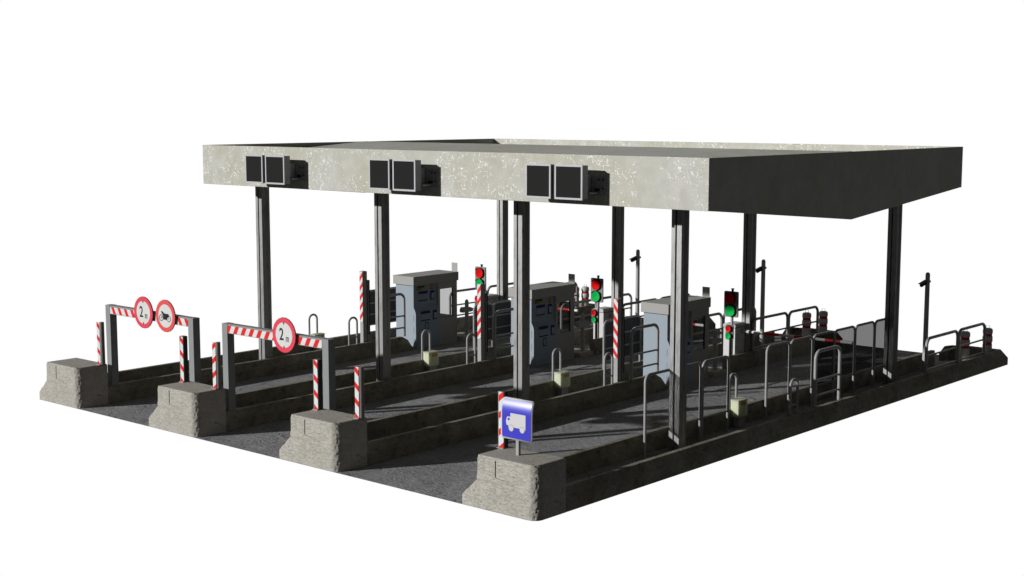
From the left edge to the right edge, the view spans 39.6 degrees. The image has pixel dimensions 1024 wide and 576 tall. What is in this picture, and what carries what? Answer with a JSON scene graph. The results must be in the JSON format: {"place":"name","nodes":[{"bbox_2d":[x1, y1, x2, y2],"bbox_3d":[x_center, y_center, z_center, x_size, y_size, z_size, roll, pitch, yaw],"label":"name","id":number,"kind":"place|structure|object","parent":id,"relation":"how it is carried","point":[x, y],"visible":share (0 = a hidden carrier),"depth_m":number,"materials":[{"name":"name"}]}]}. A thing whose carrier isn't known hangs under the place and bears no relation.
{"place":"outdoors","nodes":[
{"label":"outdoors","id":0,"kind":"place"},
{"bbox_2d":[105,304,200,384],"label":"height gate","id":1,"kind":"structure","parent":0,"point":[113,311],"depth_m":28.86,"materials":[{"name":"metal"}]},
{"bbox_2d":[134,296,153,327],"bbox_3d":[-7.338,0.487,28.396,0.644,0.637,0.052,6,9,41],"label":"round sign","id":2,"kind":"object","parent":1,"relation":"attached to","point":[143,312],"visible":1,"depth_m":28.36,"materials":[{"name":"metal"}]},
{"bbox_2d":[156,300,175,331],"bbox_3d":[-6.781,0.547,27.913,0.644,0.637,0.052,6,9,41],"label":"round sign","id":3,"kind":"object","parent":1,"relation":"attached to","point":[165,316],"visible":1,"depth_m":27.88,"materials":[{"name":"metal"}]},
{"bbox_2d":[222,322,335,410],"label":"height gate","id":4,"kind":"structure","parent":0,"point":[324,344],"depth_m":26.03,"materials":[{"name":"metal"}]},
{"bbox_2d":[272,317,295,352],"bbox_3d":[-4.080,0.844,25.567,0.644,0.637,0.052,6,9,41],"label":"round sign","id":5,"kind":"object","parent":4,"relation":"attached to","point":[284,334],"visible":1,"depth_m":25.54,"materials":[{"name":"metal"}]},
{"bbox_2d":[68,319,954,519],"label":"road","id":6,"kind":"structure","parent":0,"point":[448,472],"depth_m":27.68,"materials":[{"name":"asphalt"}]},
{"bbox_2d":[39,358,108,407],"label":"concrete block","id":7,"kind":"structure","parent":6,"relation":"on","point":[76,383],"depth_m":29.12,"materials":[{"name":"grey"}]},
{"bbox_2d":[96,322,104,364],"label":"guide post","id":8,"kind":"object","parent":7,"relation":"on","point":[100,342],"visible":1,"depth_m":29.06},
{"bbox_2d":[149,381,225,436],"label":"concrete block","id":9,"kind":"structure","parent":6,"relation":"on","point":[192,409],"depth_m":26.57,"materials":[{"name":"grey"}]},
{"bbox_2d":[179,335,189,382],"bbox_3d":[-6.288,1.358,27.266,0.130,0.890,0.160,6,9,41],"label":"guide post","id":10,"kind":"object","parent":9,"relation":"on","point":[183,344],"visible":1,"depth_m":27.23,"materials":[{"name":"metal"}]},
{"bbox_2d":[211,342,221,388],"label":"guide post","id":11,"kind":"object","parent":9,"relation":"on","point":[216,356],"visible":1,"depth_m":26.55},
{"bbox_2d":[108,337,413,403],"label":"kerb wall","id":12,"kind":"structure","parent":6,"relation":"on","point":[133,389],"depth_m":32.38,"materials":[{"name":"concrete"}]},
{"bbox_2d":[348,317,357,344],"bbox_3d":[-3.857,1.033,34.536,0.052,0.686,0.312,6,9,41],"label":"steel hoop","id":13,"kind":"object","parent":12,"relation":"on","point":[349,320],"visible":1,"depth_m":34.49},
{"bbox_2d":[375,293,405,335],"bbox_3d":[-3.023,0.703,35.454,0.068,1.114,1.018,6,9,41],"label":"guard rail","id":14,"kind":"object","parent":12,"relation":"on","point":[404,314],"visible":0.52,"depth_m":35.74,"materials":[{"name":"metal"}]},
{"bbox_2d":[255,187,272,359],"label":"steel column","id":15,"kind":"structure","parent":6,"relation":"on","point":[263,261],"depth_m":32.43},
{"bbox_2d":[108,315,472,384],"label":"kerb wall","id":16,"kind":"structure","parent":6,"relation":"on","point":[162,369],"depth_m":33.44,"materials":[{"name":"concrete"}]},
{"bbox_2d":[308,314,317,334],"bbox_3d":[-4.906,0.965,35.125,0.052,0.676,0.302,6,9,41],"label":"steel hoop","id":17,"kind":"object","parent":16,"relation":"on","point":[311,315],"visible":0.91,"depth_m":35.05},
{"bbox_2d":[370,289,374,325],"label":"dark screen","id":18,"kind":"object","parent":16,"relation":"on","point":[372,307],"visible":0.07,"depth_m":36.54,"materials":[{"name":"metal"}]},
{"bbox_2d":[390,287,395,322],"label":"dark screen","id":19,"kind":"object","parent":16,"relation":"on","point":[392,303],"visible":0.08,"depth_m":37.08,"materials":[{"name":"metal"}]},
{"bbox_2d":[457,288,486,315],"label":"guard rail","id":20,"kind":"object","parent":16,"relation":"on","point":[467,289],"visible":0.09,"depth_m":39.19,"materials":[{"name":"metal"}]},
{"bbox_2d":[310,333,324,350],"bbox_3d":[-4.792,1.396,35.102,0.183,0.546,0.341,6,9,41],"label":"meter box","id":21,"kind":"object","parent":6,"relation":"on","point":[319,335],"visible":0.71,"depth_m":35.04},
{"bbox_2d":[279,409,366,471],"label":"concrete block","id":22,"kind":"structure","parent":6,"relation":"on","point":[330,440],"depth_m":24.05,"materials":[{"name":"grey"}]},
{"bbox_2d":[312,358,323,410],"bbox_3d":[-3.377,1.673,24.736,0.130,0.890,0.160,6,9,41],"label":"guide post","id":23,"kind":"object","parent":22,"relation":"on","point":[317,383],"visible":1,"depth_m":24.70,"materials":[{"name":"metal"}]},
{"bbox_2d":[353,366,364,418],"bbox_3d":[-2.575,1.763,24.039,0.172,0.885,0.160,6,9,41],"label":"guide post","id":24,"kind":"object","parent":22,"relation":"on","point":[359,394],"visible":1,"depth_m":23.99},
{"bbox_2d":[359,271,369,342],"bbox_3d":[-3.610,0.628,34.941,0.125,2.110,0.225,6,9,41],"label":"striped post","id":25,"kind":"object","parent":6,"relation":"on","point":[364,282],"visible":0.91,"depth_m":34.88,"materials":[{"name":"metal"}]},
{"bbox_2d":[226,355,531,431],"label":"kerb wall","id":26,"kind":"structure","parent":6,"relation":"on","point":[257,414],"depth_m":29.80,"materials":[{"name":"concrete"}]},
{"bbox_2d":[423,350,438,370],"bbox_3d":[-1.850,1.715,32.546,0.183,0.546,0.341,6,9,41],"label":"meter box","id":27,"kind":"object","parent":26,"relation":"on","point":[430,360],"visible":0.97,"depth_m":32.46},
{"bbox_2d":[466,333,475,363],"bbox_3d":[-0.915,1.352,31.980,0.052,0.686,0.312,6,9,41],"label":"steel hoop","id":28,"kind":"object","parent":26,"relation":"on","point":[474,354],"visible":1,"depth_m":31.92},
{"bbox_2d":[493,308,513,358],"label":"guard rail","id":29,"kind":"object","parent":26,"relation":"on","point":[494,329],"visible":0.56,"depth_m":32.57,"materials":[{"name":"metal"}]},
{"bbox_2d":[374,193,390,380],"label":"steel column","id":30,"kind":"structure","parent":6,"relation":"on","point":[382,284],"depth_m":29.89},
{"bbox_2d":[393,262,457,348],"bbox_3d":[-2.200,0.425,36.715,0.766,2.075,1.650,6,9,41],"label":"toll booth","id":31,"kind":"object","parent":6,"relation":"on","point":[431,301],"visible":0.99,"depth_m":36.36,"materials":[{"name":"grey metal"}]},
{"bbox_2d":[440,287,452,317],"bbox_3d":[-1.704,0.377,36.794,0.010,0.750,0.490,6,9,41],"label":"window pane","id":32,"kind":"structure","parent":31,"relation":"in","point":[446,295],"depth_m":36.80,"materials":[{"name":"clear glass"}]},
{"bbox_2d":[236,320,643,407],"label":"kerb wall","id":33,"kind":"structure","parent":6,"relation":"on","point":[271,394],"depth_m":31.19,"materials":[{"name":"concrete"}]},
{"bbox_2d":[421,329,430,359],"bbox_3d":[-1.964,1.284,32.569,0.052,0.676,0.302,6,9,41],"label":"steel hoop","id":34,"kind":"object","parent":33,"relation":"on","point":[424,331],"visible":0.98,"depth_m":32.49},
{"bbox_2d":[473,302,493,349],"bbox_3d":[-0.683,0.904,33.950,0.056,1.088,0.706,6,9,41],"label":"dark screen","id":35,"kind":"object","parent":33,"relation":"on","point":[490,319],"visible":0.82,"depth_m":34.08,"materials":[{"name":"metal"}]},
{"bbox_2d":[493,300,510,342],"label":"dark screen","id":36,"kind":"object","parent":33,"relation":"on","point":[503,322],"visible":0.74,"depth_m":34.46,"materials":[{"name":"metal"}]},
{"bbox_2d":[574,299,596,328],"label":"guard rail","id":37,"kind":"object","parent":33,"relation":"on","point":[582,301],"visible":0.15,"depth_m":36.84,"materials":[{"name":"metal"}]},
{"bbox_2d":[599,293,631,315],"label":"guard rail","id":38,"kind":"object","parent":33,"relation":"on","point":[625,294],"visible":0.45,"depth_m":38.30,"materials":[{"name":"metal"}]},
{"bbox_2d":[457,332,472,340],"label":"concrete plinth","id":39,"kind":"structure","parent":6,"relation":"on","point":[461,336],"depth_m":37.52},
{"bbox_2d":[460,299,472,334],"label":"sensor post","id":40,"kind":"object","parent":39,"relation":"on","point":[466,309],"visible":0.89,"depth_m":37.67,"materials":[{"name":"metal"}]},
{"bbox_2d":[477,283,487,360],"bbox_3d":[-0.669,0.947,32.386,0.125,2.110,0.225,6,9,41],"label":"striped post","id":41,"kind":"object","parent":6,"relation":"on","point":[482,317],"visible":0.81,"depth_m":32.32,"materials":[{"name":"metal"}]},
{"bbox_2d":[475,264,485,289],"bbox_3d":[-0.842,0.321,38.193,0.375,1.916,0.176,6,9,41],"label":"traffic light","id":42,"kind":"object","parent":41,"relation":"attached to","point":[480,274],"visible":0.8,"depth_m":38.06,"materials":[{"name":"paint"}]},
{"bbox_2d":[497,200,507,300],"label":"steel column","id":43,"kind":"structure","parent":6,"relation":"on","point":[502,248],"depth_m":38.58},
{"bbox_2d":[203,139,962,219],"bbox_3d":[1.338,-2.464,31.017,13.388,1.278,9.700,6,9,41],"label":"canopy","id":44,"kind":"object","parent":43,"relation":"on","point":[838,181],"visible":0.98,"depth_m":26.76,"materials":[{"name":"concrete"}]},
{"bbox_2d":[245,154,305,184],"bbox_3d":[-4.953,-2.486,29.781,1.460,0.600,0.430,6,9,41],"label":"lane display","id":45,"kind":"object","parent":44,"relation":"attached to","point":[272,169],"visible":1,"depth_m":29.60,"materials":[{"name":"paint"}]},
{"bbox_2d":[369,158,437,191],"bbox_3d":[-2.089,-2.175,27.292,1.460,0.600,0.430,6,9,41],"label":"lane display","id":46,"kind":"object","parent":44,"relation":"attached to","point":[398,174],"visible":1,"depth_m":27.11,"materials":[{"name":"paint"}]},
{"bbox_2d":[525,163,605,200],"bbox_3d":[0.925,-1.849,24.674,1.460,0.600,0.430,6,9,41],"label":"lane display","id":47,"kind":"object","parent":44,"relation":"attached to","point":[560,181],"visible":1,"depth_m":24.50,"materials":[{"name":"paint"}]},
{"bbox_2d":[367,375,645,464],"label":"kerb wall","id":48,"kind":"structure","parent":6,"relation":"on","point":[415,441],"depth_m":26.41,"materials":[{"name":"concrete"}]},
{"bbox_2d":[554,370,570,395],"bbox_3d":[1.062,2.030,30.016,0.183,0.546,0.341,6,9,41],"label":"meter box","id":49,"kind":"object","parent":48,"relation":"on","point":[562,381],"visible":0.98,"depth_m":29.93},
{"bbox_2d":[603,352,613,385],"bbox_3d":[1.997,1.667,29.451,0.052,0.686,0.312,6,9,41],"label":"steel hoop","id":50,"kind":"object","parent":48,"relation":"on","point":[604,367],"visible":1,"depth_m":29.38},
{"bbox_2d":[629,323,658,379],"bbox_3d":[2.830,1.337,30.369,0.068,1.114,1.018,6,9,41],"label":"guard rail","id":51,"kind":"object","parent":48,"relation":"on","point":[631,346],"visible":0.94,"depth_m":30.29,"materials":[{"name":"metal"}]},
{"bbox_2d":[462,447,565,520],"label":"concrete block","id":52,"kind":"structure","parent":6,"relation":"on","point":[528,485],"depth_m":21.22,"materials":[{"name":"grey"}]},
{"bbox_2d":[497,390,508,448],"bbox_3d":[-0.138,2.024,21.922,0.130,0.890,0.160,6,9,41],"label":"guide post","id":53,"kind":"object","parent":52,"relation":"on","point":[502,441],"visible":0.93,"depth_m":21.90,"materials":[{"name":"metal"}]},
{"bbox_2d":[501,397,534,455],"bbox_3d":[0.086,2.099,21.444,0.620,0.860,0.077,6,9,41],"label":"truck sign","id":54,"kind":"object","parent":52,"relation":"on","point":[516,419],"visible":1,"depth_m":21.41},
{"bbox_2d":[514,201,529,400],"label":"steel column","id":55,"kind":"structure","parent":6,"relation":"on","point":[521,299],"depth_m":27.36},
{"bbox_2d":[508,274,575,367],"bbox_3d":[0.742,0.743,34.159,0.766,2.075,1.650,6,9,41],"label":"toll booth","id":56,"kind":"object","parent":6,"relation":"on","point":[551,316],"visible":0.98,"depth_m":33.88,"materials":[{"name":"grey metal"}]},
{"bbox_2d":[558,301,569,332],"bbox_3d":[1.238,0.696,34.238,0.010,0.750,0.490,6,9,41],"label":"window pane","id":57,"kind":"structure","parent":56,"relation":"in","point":[563,307],"depth_m":34.25,"materials":[{"name":"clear glass"}]},
{"bbox_2d":[367,332,774,440],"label":"kerb wall","id":58,"kind":"structure","parent":6,"relation":"on","point":[382,427],"depth_m":28.15,"materials":[{"name":"concrete"}]},
{"bbox_2d":[552,348,561,380],"bbox_3d":[0.947,1.599,30.040,0.052,0.676,0.302,6,9,41],"label":"steel hoop","id":59,"kind":"object","parent":58,"relation":"on","point":[560,357],"visible":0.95,"depth_m":29.97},
{"bbox_2d":[602,319,613,368],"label":"dark screen","id":60,"kind":"object","parent":58,"relation":"on","point":[608,331],"visible":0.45,"depth_m":31.27,"materials":[{"name":"metal"}]},
{"bbox_2d":[624,314,641,361],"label":"dark screen","id":61,"kind":"object","parent":58,"relation":"on","point":[632,322],"visible":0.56,"depth_m":31.95,"materials":[{"name":"glass"}]},
{"bbox_2d":[709,312,722,342],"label":"guard rail","id":62,"kind":"object","parent":58,"relation":"on","point":[721,322],"visible":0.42,"depth_m":34.71,"materials":[{"name":"metal"}]},
{"bbox_2d":[574,348,593,357],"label":"concrete plinth","id":63,"kind":"structure","parent":6,"relation":"on","point":[578,353],"depth_m":34.99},
{"bbox_2d":[575,313,589,350],"bbox_3d":[1.747,1.082,35.163,0.120,0.935,0.448,6,9,41],"label":"sensor post","id":64,"kind":"object","parent":63,"relation":"on","point":[582,324],"visible":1,"depth_m":35.12,"materials":[{"name":"metal"}]},
{"bbox_2d":[575,303,594,320],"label":"kerb end","id":65,"kind":"structure","parent":6,"relation":"on","point":[586,310],"depth_m":41.27,"materials":[{"name":"concrete"}]},
{"bbox_2d":[581,284,588,305],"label":"striped bollard","id":66,"kind":"object","parent":6,"relation":"on","point":[585,293],"visible":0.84,"depth_m":41.58,"materials":[{"name":"plastic"}]},
{"bbox_2d":[591,309,598,338],"bbox_3d":[2.077,1.069,35.511,0.200,1.095,0.154,6,9,41],"label":"traffic light","id":67,"kind":"object","parent":6,"relation":"on","point":[595,316],"visible":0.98,"depth_m":35.42,"materials":[{"name":"black plastic"}]},
{"bbox_2d":[591,275,603,337],"bbox_3d":[2.122,0.642,35.617,0.375,1.916,0.176,6,9,41],"label":"traffic light","id":68,"kind":"object","parent":6,"relation":"on","point":[597,286],"visible":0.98,"depth_m":35.50,"materials":[{"name":"paint"}]},
{"bbox_2d":[590,329,643,354],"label":"kerb wall","id":69,"kind":"structure","parent":6,"relation":"on","point":[596,345],"depth_m":35.33,"materials":[{"name":"concrete"}]},
{"bbox_2d":[622,298,655,328],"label":"guard rail","id":70,"kind":"object","parent":69,"relation":"on","point":[630,303],"visible":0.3,"depth_m":36.59,"materials":[{"name":"metal"}]},
{"bbox_2d":[611,206,623,318],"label":"steel column","id":71,"kind":"structure","parent":6,"relation":"on","point":[617,282],"depth_m":36.01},
{"bbox_2d":[593,306,643,338],"bbox_3d":[3.392,1.138,35.119,3.202,1.055,0.440,6,9,41],"label":"barrier machine","id":72,"kind":"object","parent":6,"relation":"on","point":[605,313],"visible":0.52,"depth_m":35.85,"materials":[{"name":"white paint"}]},
{"bbox_2d":[613,298,624,382],"bbox_3d":[2.243,1.262,29.856,0.125,2.110,0.225,6,9,41],"label":"striped post","id":73,"kind":"object","parent":6,"relation":"on","point":[619,336],"visible":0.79,"depth_m":29.79,"materials":[{"name":"metal"}]},
{"bbox_2d":[629,249,640,314],"bbox_3d":[3.300,0.123,38.164,0.372,2.315,0.129,-6,9,-39],"label":"camera pole","id":74,"kind":"object","parent":6,"relation":"on","point":[637,257],"visible":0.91,"depth_m":38.12,"materials":[{"name":"metal"}]},
{"bbox_2d":[643,368,669,457],"bbox_3d":[2.589,2.182,25.041,0.052,1.476,0.892,6,9,41],"label":"guard rail","id":75,"kind":"object","parent":6,"relation":"on","point":[656,401],"visible":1,"depth_m":24.93,"materials":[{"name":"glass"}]},
{"bbox_2d":[641,287,710,375],"bbox_3d":[3.654,1.059,31.630,0.766,2.075,1.650,6,9,41],"label":"toll booth","id":76,"kind":"object","parent":6,"relation":"on","point":[656,311],"visible":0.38,"depth_m":31.30,"materials":[{"name":"grey metal"}]},
{"bbox_2d":[693,316,704,350],"bbox_3d":[4.149,1.011,31.709,0.010,0.750,0.490,6,9,41],"label":"window pane","id":77,"kind":"structure","parent":76,"relation":"in","point":[698,322],"depth_m":31.71,"materials":[{"name":"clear glass"}]},
{"bbox_2d":[668,209,689,450],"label":"steel column","id":78,"kind":"structure","parent":6,"relation":"on","point":[678,324],"depth_m":24.99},
{"bbox_2d":[686,362,701,440],"bbox_3d":[3.162,2.101,25.690,0.052,1.476,0.892,6,9,41],"label":"glass screen","id":79,"kind":"object","parent":6,"relation":"on","point":[694,391],"visible":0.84,"depth_m":25.84,"materials":[{"name":"glass"}]},
{"bbox_2d":[709,317,715,329],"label":"kerb end","id":80,"kind":"structure","parent":6,"relation":"on","point":[712,324],"depth_m":39.12,"materials":[{"name":"concrete"}]},
{"bbox_2d":[701,355,729,439],"bbox_3d":[3.768,2.015,26.377,0.052,1.476,0.912,6,9,41],"label":"glass screen","id":81,"kind":"object","parent":6,"relation":"on","point":[715,383],"visible":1,"depth_m":26.35,"materials":[{"name":"glass"}]},
{"bbox_2d":[725,324,733,355],"bbox_3d":[5.034,1.389,32.942,0.200,1.095,0.154,6,9,41],"label":"traffic light","id":82,"kind":"object","parent":6,"relation":"on","point":[729,334],"visible":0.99,"depth_m":32.86,"materials":[{"name":"black plastic"}]},
{"bbox_2d":[724,288,738,354],"bbox_3d":[5.079,0.962,33.048,0.375,1.916,0.176,6,9,41],"label":"traffic light","id":83,"kind":"object","parent":6,"relation":"on","point":[731,304],"visible":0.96,"depth_m":32.93,"materials":[{"name":"paint"}]},
{"bbox_2d":[558,350,934,477],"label":"kerb wall","id":84,"kind":"structure","parent":6,"relation":"on","point":[597,456],"depth_m":26.57,"materials":[{"name":"concrete"}]},
{"bbox_2d":[729,373,737,408],"bbox_3d":[4.220,1.953,27.196,0.052,0.676,0.302,6,9,41],"label":"steel hoop","id":85,"kind":"object","parent":84,"relation":"on","point":[736,383],"visible":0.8,"depth_m":27.21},
{"bbox_2d":[742,213,756,351],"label":"steel column","id":86,"kind":"structure","parent":6,"relation":"on","point":[749,267],"depth_m":33.51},
{"bbox_2d":[756,259,766,348],"bbox_3d":[6.212,0.439,35.634,0.372,2.315,0.129,-6,9,-39],"label":"camera pole","id":87,"kind":"object","parent":6,"relation":"on","point":[762,268],"visible":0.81,"depth_m":35.61,"materials":[{"name":"metal"}]},
{"bbox_2d":[723,321,804,355],"bbox_3d":[6.303,1.453,32.589,3.202,1.055,0.440,6,9,41],"label":"barrier machine","id":88,"kind":"object","parent":6,"relation":"on","point":[740,331],"visible":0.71,"depth_m":33.35,"materials":[{"name":"white paint"}]},
{"bbox_2d":[728,336,812,372],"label":"kerb wall","id":89,"kind":"structure","parent":6,"relation":"on","point":[746,360],"depth_m":33.32,"materials":[{"name":"concrete"}]},
{"bbox_2d":[751,312,788,350],"bbox_3d":[6.224,1.023,34.266,0.068,0.774,1.648,6,9,41],"label":"guard rail","id":90,"kind":"object","parent":89,"relation":"on","point":[769,316],"visible":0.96,"depth_m":34.20,"materials":[{"name":"metal"}]},
{"bbox_2d":[788,306,818,341],"bbox_3d":[7.252,0.878,35.431,0.068,0.774,1.488,6,9,41],"label":"guard rail","id":91,"kind":"object","parent":89,"relation":"on","point":[808,308],"visible":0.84,"depth_m":35.54,"materials":[{"name":"metal"}]},
{"bbox_2d":[566,355,987,511],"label":"kerb wall","id":92,"kind":"structure","parent":6,"relation":"on","point":[609,484],"depth_m":25.42,"materials":[{"name":"concrete"}]},
{"bbox_2d":[731,397,747,427],"bbox_3d":[4.334,2.385,27.172,0.183,0.546,0.341,6,9,41],"label":"meter box","id":93,"kind":"object","parent":92,"relation":"on","point":[738,409],"visible":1,"depth_m":27.09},
{"bbox_2d":[788,378,798,415],"bbox_3d":[5.269,2.022,26.607,0.052,0.686,0.312,6,9,41],"label":"steel hoop","id":94,"kind":"object","parent":92,"relation":"on","point":[790,393],"visible":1,"depth_m":26.55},
{"bbox_2d":[813,345,841,407],"bbox_3d":[6.103,1.692,27.525,0.068,1.114,1.018,6,9,41],"label":"guard rail","id":95,"kind":"object","parent":92,"relation":"on","point":[815,379],"visible":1,"depth_m":27.44,"materials":[{"name":"metal"}]},
{"bbox_2d":[924,330,958,372],"bbox_3d":[9.497,1.377,31.423,0.068,0.774,1.648,6,9,41],"label":"guard rail","id":96,"kind":"object","parent":92,"relation":"on","point":[937,336],"visible":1,"depth_m":31.32,"materials":[{"name":"metal"}]},
{"bbox_2d":[958,322,985,362],"bbox_3d":[10.524,1.232,32.587,0.068,0.774,1.488,6,9,41],"label":"guard rail","id":97,"kind":"object","parent":92,"relation":"on","point":[984,334],"visible":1,"depth_m":32.68,"materials":[{"name":"metal"}]},
{"bbox_2d":[764,341,790,419],"bbox_3d":[5.237,1.808,28.042,0.052,1.476,0.912,6,9,41],"label":"glass screen","id":98,"kind":"object","parent":6,"relation":"on","point":[777,368],"visible":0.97,"depth_m":28.00,"materials":[{"name":"glass"}]},
{"bbox_2d":[790,335,813,405],"bbox_3d":[5.833,1.723,28.718,0.052,1.476,0.922,6,9,41],"label":"glass screen","id":99,"kind":"object","parent":6,"relation":"on","point":[802,357],"visible":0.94,"depth_m":28.73,"materials":[{"name":"glass"}]},
{"bbox_2d":[802,310,810,335],"bbox_3d":[7.519,1.034,36.340,0.233,0.958,0.233,6,9,41],"label":"striped bollard","id":100,"kind":"object","parent":6,"relation":"on","point":[806,328],"visible":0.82,"depth_m":36.24,"materials":[{"name":"plastic"}]},
{"bbox_2d":[781,327,834,340],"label":"kerb end","id":101,"kind":"structure","parent":6,"relation":"on","point":[795,331],"depth_m":37.23,"materials":[{"name":"concrete"}]},
{"bbox_2d":[812,330,834,405],"bbox_3d":[6.423,1.640,29.386,0.052,1.476,0.912,6,9,41],"label":"glass screen","id":102,"kind":"object","parent":6,"relation":"on","point":[826,364],"visible":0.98,"depth_m":29.42,"materials":[{"name":"glass"}]},
{"bbox_2d":[819,308,827,332],"bbox_3d":[7.998,1.002,36.596,0.233,0.958,0.233,6,9,41],"label":"striped bollard","id":103,"kind":"object","parent":6,"relation":"on","point":[823,320],"visible":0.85,"depth_m":36.49,"materials":[{"name":"plastic"}]},
{"bbox_2d":[834,325,855,392],"bbox_3d":[7.012,1.557,30.054,0.052,1.476,0.922,6,9,41],"label":"glass screen","id":104,"kind":"object","parent":6,"relation":"on","point":[845,339],"visible":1,"depth_m":30.09,"materials":[{"name":"glass"}]},
{"bbox_2d":[854,321,875,392],"bbox_3d":[7.602,1.474,30.722,0.052,1.476,0.912,6,9,41],"label":"glass screen","id":105,"kind":"object","parent":6,"relation":"on","point":[865,349],"visible":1,"depth_m":30.72,"materials":[{"name":"glass"}]},
{"bbox_2d":[874,318,884,380],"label":"glass screen","id":106,"kind":"object","parent":6,"relation":"on","point":[879,341],"visible":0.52,"depth_m":31.20,"materials":[{"name":"glass"}]},
{"bbox_2d":[883,204,902,384],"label":"steel column","id":107,"kind":"structure","parent":6,"relation":"on","point":[894,237],"depth_m":31.14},
{"bbox_2d":[918,272,930,371],"bbox_3d":[9.485,0.793,32.791,0.372,2.315,0.129,-6,9,-39],"label":"camera pole","id":108,"kind":"object","parent":6,"relation":"on","point":[926,282],"visible":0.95,"depth_m":32.77,"materials":[{"name":"metal"}]},
{"bbox_2d":[959,330,969,361],"bbox_3d":[10.574,1.419,33.250,0.233,0.958,0.233,6,9,41],"label":"striped bollard","id":109,"kind":"object","parent":6,"relation":"on","point":[964,339],"visible":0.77,"depth_m":33.15,"materials":[{"name":"metal"}]},
{"bbox_2d":[939,345,1007,370],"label":"kerb end","id":110,"kind":"structure","parent":6,"relation":"on","point":[996,358],"depth_m":33.83,"materials":[{"name":"concrete"}]},
{"bbox_2d":[982,325,992,353],"bbox_3d":[11.271,1.357,33.752,0.233,0.958,0.233,6,9,41],"label":"striped bollard","id":111,"kind":"object","parent":6,"relation":"on","point":[989,339],"visible":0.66,"depth_m":33.64,"materials":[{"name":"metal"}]},
{"bbox_2d":[0,0,1023,575],"label":"sky","id":112,"kind":"structure","parent":0,"point":[109,109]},
{"bbox_2d":[488,294,578,311],"bbox_3d":[0.450,0.819,37.675,3.202,1.055,0.440,6,9,41],"label":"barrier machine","id":113,"kind":"object","parent":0,"point":[492,298],"visible":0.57,"depth_m":38.44,"materials":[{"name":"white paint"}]},
{"bbox_2d":[709,329,722,357],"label":"sensor post","id":114,"kind":"object","parent":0,"point":[715,339],"visible":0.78,"depth_m":32.57,"materials":[{"name":"metal"}]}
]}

